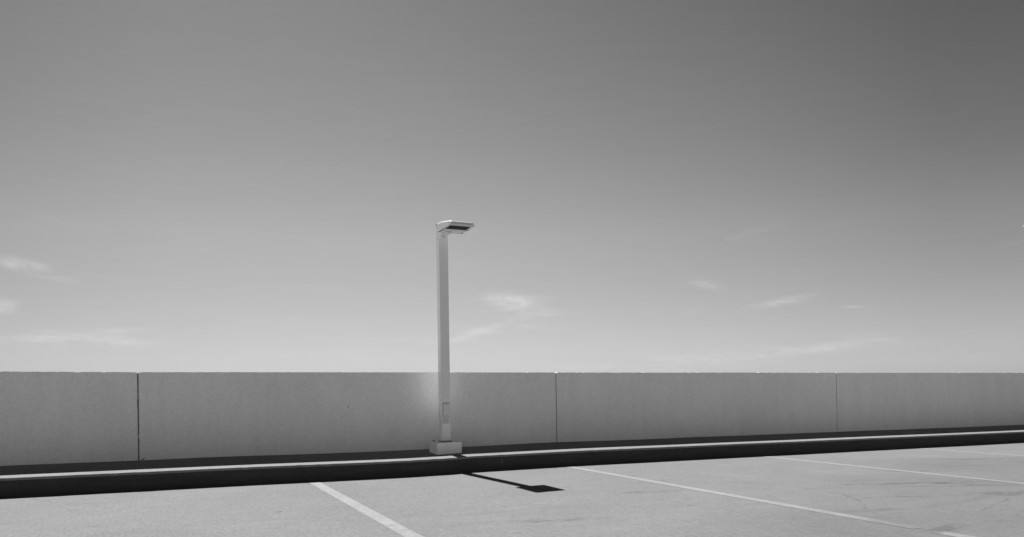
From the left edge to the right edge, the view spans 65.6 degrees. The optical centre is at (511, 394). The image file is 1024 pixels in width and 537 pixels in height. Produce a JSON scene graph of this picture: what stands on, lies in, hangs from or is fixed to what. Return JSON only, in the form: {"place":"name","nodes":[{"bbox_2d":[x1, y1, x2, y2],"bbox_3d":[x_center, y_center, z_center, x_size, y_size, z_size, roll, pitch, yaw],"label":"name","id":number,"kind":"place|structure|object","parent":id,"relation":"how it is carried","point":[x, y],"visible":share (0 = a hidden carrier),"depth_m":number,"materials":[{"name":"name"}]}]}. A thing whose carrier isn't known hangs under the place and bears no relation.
{"place":"outdoors","nodes":[
{"label":"outdoors","id":0,"kind":"place"},
{"bbox_2d":[0,442,1023,536],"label":"parking deck","id":1,"kind":"structure","parent":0,"point":[560,501],"depth_m":5.99,"materials":[{"name":"concrete"}]},
{"bbox_2d":[309,481,422,536],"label":"parking line","id":2,"kind":"object","parent":1,"relation":"on","point":[389,523],"visible":1,"depth_m":5.65,"materials":[{"name":"paint"}]},
{"bbox_2d":[563,466,974,536],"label":"parking line","id":3,"kind":"object","parent":1,"relation":"on","point":[827,512],"visible":1,"depth_m":5.70,"materials":[{"name":"paint"}]},
{"bbox_2d":[761,456,1023,483],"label":"parking line","id":4,"kind":"object","parent":1,"relation":"on","point":[900,470],"visible":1,"depth_m":8.04,"materials":[{"name":"paint"}]},
{"bbox_2d":[918,448,1023,455],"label":"parking line","id":5,"kind":"object","parent":1,"relation":"on","point":[973,452],"visible":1,"depth_m":10.19,"materials":[{"name":"paint"}]},
{"bbox_2d":[0,0,1023,372],"label":"sky","id":6,"kind":"structure","parent":0,"point":[649,186],"materials":[{"name":"grey"}]},
{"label":"deck slab","id":7,"kind":"structure","parent":0,"visible":0},
{"bbox_2d":[0,371,1023,465],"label":"parapet wall","id":8,"kind":"structure","parent":7,"relation":"on","point":[62,417],"depth_m":8.91,"materials":[{"name":"concrete"}]},
{"bbox_2d":[0,425,1023,497],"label":"kerb","id":9,"kind":"structure","parent":7,"relation":"on","point":[58,479],"depth_m":8.29,"materials":[{"name":"concrete"}]},
{"bbox_2d":[429,221,474,454],"bbox_3d":[-0.648,-0.588,8.490,0.349,2.544,0.611,-1,-1,-24],"label":"street lamp","id":10,"kind":"object","parent":9,"relation":"on","point":[444,444],"visible":0.99,"depth_m":8.62,"materials":[{"name":"metal"}]}
]}

